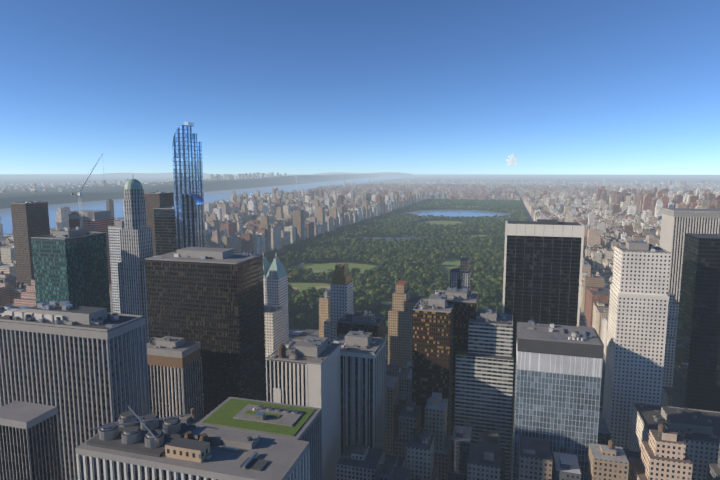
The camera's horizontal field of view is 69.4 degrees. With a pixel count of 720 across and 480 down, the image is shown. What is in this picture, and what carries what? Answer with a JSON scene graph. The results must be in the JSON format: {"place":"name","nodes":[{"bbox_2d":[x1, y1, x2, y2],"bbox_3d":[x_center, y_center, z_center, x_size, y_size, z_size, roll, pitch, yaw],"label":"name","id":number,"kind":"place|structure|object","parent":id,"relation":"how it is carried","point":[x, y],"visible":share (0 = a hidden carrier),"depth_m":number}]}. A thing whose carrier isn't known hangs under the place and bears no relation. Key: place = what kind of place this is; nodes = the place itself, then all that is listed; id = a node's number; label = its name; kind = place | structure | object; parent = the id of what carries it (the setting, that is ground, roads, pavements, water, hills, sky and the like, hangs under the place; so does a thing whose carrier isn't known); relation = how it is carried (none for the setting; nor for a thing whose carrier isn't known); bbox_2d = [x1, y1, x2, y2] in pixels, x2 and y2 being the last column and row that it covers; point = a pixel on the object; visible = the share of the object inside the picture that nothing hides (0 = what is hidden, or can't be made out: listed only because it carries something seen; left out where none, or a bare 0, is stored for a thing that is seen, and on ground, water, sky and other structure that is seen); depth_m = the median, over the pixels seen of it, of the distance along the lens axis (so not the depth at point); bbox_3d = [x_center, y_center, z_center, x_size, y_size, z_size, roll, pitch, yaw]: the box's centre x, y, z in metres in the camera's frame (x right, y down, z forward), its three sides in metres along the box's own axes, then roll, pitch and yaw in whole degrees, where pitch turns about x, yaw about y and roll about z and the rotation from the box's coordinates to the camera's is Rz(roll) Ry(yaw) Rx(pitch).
{"place":"outdoors","nodes":[
{"label":"outdoors","id":0,"kind":"place"},
{"bbox_2d":[11,201,49,286],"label":"brown tower","id":1,"kind":"structure","parent":0,"point":[30,219],"depth_m":802.84},
{"bbox_2d":[0,400,61,479],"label":"office building","id":2,"kind":"structure","parent":0,"point":[29,443],"depth_m":214.60},
{"bbox_2d":[75,405,309,479],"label":"office building","id":3,"kind":"structure","parent":0,"point":[130,445],"depth_m":190.09},
{"bbox_2d":[0,174,386,208],"bbox_3d":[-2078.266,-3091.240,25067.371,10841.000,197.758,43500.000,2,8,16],"label":"palisades ridge","id":4,"kind":"structure","parent":0,"point":[50,195],"depth_m":6481.60},
{"bbox_2d":[145,247,265,416],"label":"skyscraper","id":5,"kind":"structure","parent":0,"point":[211,300],"depth_m":430.44},
{"bbox_2d":[0,172,412,176],"bbox_3d":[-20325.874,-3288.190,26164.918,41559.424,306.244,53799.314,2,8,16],"label":"hills","id":6,"kind":"structure","parent":0,"point":[393,174],"depth_m":33576.26},
{"bbox_2d":[0,175,416,233],"bbox_3d":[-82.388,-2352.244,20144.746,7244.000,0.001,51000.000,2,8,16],"label":"hudson river","id":7,"kind":"structure","parent":0,"point":[6,215],"depth_m":5077.77},
{"bbox_2d":[319,289,329,336],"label":"high-rise building","id":8,"kind":"structure","parent":0,"point":[324,307],"depth_m":626.55},
{"bbox_2d":[292,176,360,184],"bbox_3d":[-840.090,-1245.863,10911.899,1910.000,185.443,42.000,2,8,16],"label":"suspension bridge","id":9,"kind":"structure","parent":0,"point":[323,181],"depth_m":10858.73},
{"bbox_2d":[331,331,385,460],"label":"tower","id":10,"kind":"structure","parent":0,"point":[363,384],"depth_m":412.69},
{"bbox_2d":[0,174,719,479],"bbox_3d":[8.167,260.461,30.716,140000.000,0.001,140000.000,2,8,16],"label":"ground","id":11,"kind":"structure","parent":0,"point":[480,177],"depth_m":22727.81},
{"bbox_2d":[14,279,35,305],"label":"building","id":12,"kind":"structure","parent":11,"relation":"on","point":[28,297],"depth_m":687.61},
{"bbox_2d":[31,227,110,312],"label":"teal glass tower","id":13,"kind":"structure","parent":11,"relation":"on","point":[70,265],"depth_m":461.66},
{"bbox_2d":[0,301,149,479],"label":"office building","id":14,"kind":"structure","parent":11,"relation":"on","point":[84,369],"depth_m":283.14},
{"bbox_2d":[68,153,113,283],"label":"tower under construction","id":15,"kind":"structure","parent":11,"relation":"on","point":[97,220],"depth_m":832.84},
{"bbox_2d":[108,219,124,313],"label":"skyscraper","id":16,"kind":"structure","parent":11,"relation":"on","point":[114,245],"depth_m":604.96},
{"bbox_2d":[118,174,152,339],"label":"skyscraper","id":17,"kind":"structure","parent":11,"relation":"on","point":[136,244],"depth_m":470.12},
{"bbox_2d":[144,191,173,255],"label":"office building","id":18,"kind":"structure","parent":11,"relation":"on","point":[157,199],"depth_m":774.96},
{"bbox_2d":[154,205,176,255],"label":"office building","id":19,"kind":"structure","parent":11,"relation":"on","point":[165,230],"depth_m":664.84},
{"bbox_2d":[146,336,203,419],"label":"office building","id":20,"kind":"structure","parent":11,"relation":"on","point":[175,376],"depth_m":398.93},
{"bbox_2d":[172,122,205,249],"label":"tower","id":21,"kind":"structure","parent":11,"relation":"on","point":[188,185],"depth_m":519.19},
{"bbox_2d":[195,397,321,479],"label":"building","id":22,"kind":"structure","parent":11,"relation":"on","point":[290,421],"depth_m":258.84},
{"bbox_2d":[264,304,282,359],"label":"high-rise building","id":23,"kind":"structure","parent":11,"relation":"on","point":[273,319],"depth_m":640.44},
{"bbox_2d":[262,252,288,344],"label":"skyscraper","id":24,"kind":"structure","parent":11,"relation":"on","point":[275,278],"depth_m":669.98},
{"bbox_2d":[266,336,340,479],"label":"office building","id":25,"kind":"structure","parent":11,"relation":"on","point":[306,371],"depth_m":376.94},
{"bbox_2d":[324,263,352,342],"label":"skyscraper","id":26,"kind":"structure","parent":11,"relation":"on","point":[341,294],"depth_m":585.04},
{"bbox_2d":[0,172,719,479],"bbox_3d":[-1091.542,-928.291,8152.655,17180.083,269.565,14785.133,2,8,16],"label":"city buildings","id":27,"kind":"structure","parent":11,"relation":"on","point":[609,215],"depth_m":1488.90},
{"bbox_2d":[337,310,384,337],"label":"building","id":28,"kind":"structure","parent":11,"relation":"on","point":[369,322],"depth_m":538.88},
{"bbox_2d":[388,281,421,366],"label":"high-rise building","id":29,"kind":"structure","parent":11,"relation":"on","point":[400,329],"depth_m":629.43},
{"bbox_2d":[412,293,453,435],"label":"skyscraper","id":30,"kind":"structure","parent":11,"relation":"on","point":[432,349],"depth_m":429.02},
{"bbox_2d":[432,287,478,438],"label":"skyscraper","id":31,"kind":"structure","parent":11,"relation":"on","point":[464,301],"depth_m":450.56},
{"bbox_2d":[450,258,470,291],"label":"high-rise building","id":32,"kind":"structure","parent":11,"relation":"on","point":[460,278],"depth_m":589.07},
{"bbox_2d":[279,187,661,479],"bbox_3d":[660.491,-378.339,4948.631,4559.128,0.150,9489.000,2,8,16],"label":"pavements","id":33,"kind":"structure","parent":11,"relation":"on","point":[510,467],"depth_m":570.29},
{"bbox_2d":[454,308,513,479],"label":"tower banded apartments","id":34,"kind":"structure","parent":11,"relation":"on","point":[484,379],"depth_m":430.46},
{"bbox_2d":[502,219,584,386],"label":"skyscraper","id":35,"kind":"structure","parent":11,"relation":"on","point":[542,275],"depth_m":532.46},
{"bbox_2d":[511,320,603,479],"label":"office building","id":36,"kind":"structure","parent":11,"relation":"on","point":[558,373],"depth_m":353.10},
{"bbox_2d":[602,240,670,448],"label":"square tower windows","id":37,"kind":"structure","parent":11,"relation":"on","point":[637,325],"depth_m":484.70},
{"bbox_2d":[662,291,678,387],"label":"skyscraper","id":38,"kind":"structure","parent":11,"relation":"on","point":[671,337],"depth_m":613.82},
{"bbox_2d":[629,403,719,479],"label":"building","id":39,"kind":"structure","parent":11,"relation":"on","point":[697,430],"depth_m":417.73},
{"bbox_2d":[659,208,719,301],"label":"skyscraper","id":40,"kind":"structure","parent":11,"relation":"on","point":[677,224],"depth_m":643.53},
{"bbox_2d":[671,233,719,411],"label":"skyscraper","id":41,"kind":"structure","parent":11,"relation":"on","point":[696,380],"depth_m":493.89},
{"bbox_2d":[0,0,719,174],"label":"sky","id":42,"kind":"structure","parent":0,"point":[562,87]},
{"bbox_2d":[350,237,410,241],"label":"park lake","id":43,"kind":"structure","parent":0,"point":[386,238],"depth_m":2079.87},
{"bbox_2d":[272,204,526,339],"bbox_3d":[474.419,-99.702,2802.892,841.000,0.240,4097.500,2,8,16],"label":"central park ground","id":44,"kind":"structure","parent":0,"point":[310,280],"depth_m":1526.49},
{"bbox_2d":[288,283,355,292],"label":"park lawn","id":45,"kind":"structure","parent":44,"relation":"on","point":[302,286],"depth_m":1215.74},
{"bbox_2d":[316,286,329,289],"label":"park infield","id":46,"kind":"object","parent":45,"relation":"on","point":[320,287],"visible":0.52,"depth_m":1194.25},
{"bbox_2d":[293,263,378,275],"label":"park lawn","id":47,"kind":"structure","parent":44,"relation":"on","point":[314,267],"depth_m":1461.34},
{"bbox_2d":[381,298,392,305],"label":"pond","id":48,"kind":"structure","parent":44,"relation":"on","point":[388,301],"depth_m":1056.83},
{"bbox_2d":[416,221,462,227],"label":"park lawn","id":49,"kind":"structure","parent":44,"relation":"on","point":[445,223],"depth_m":2745.99},
{"bbox_2d":[439,259,459,275],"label":"park lawn","id":50,"kind":"structure","parent":44,"relation":"on","point":[445,266],"depth_m":1477.05},
{"bbox_2d":[402,236,430,238],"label":"lake","id":51,"kind":"structure","parent":0,"point":[414,237],"depth_m":2111.84},
{"bbox_2d":[403,210,508,217],"bbox_3d":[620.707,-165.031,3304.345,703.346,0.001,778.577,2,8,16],"label":"reservoir","id":52,"kind":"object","parent":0,"point":[466,213],"depth_m":3346.48},
{"bbox_2d":[506,154,518,165],"bbox_3d":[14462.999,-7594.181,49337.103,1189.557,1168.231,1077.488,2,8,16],"label":"cloud","id":53,"kind":"structure","parent":0,"point":[511,160],"depth_m":49182.73}
]}

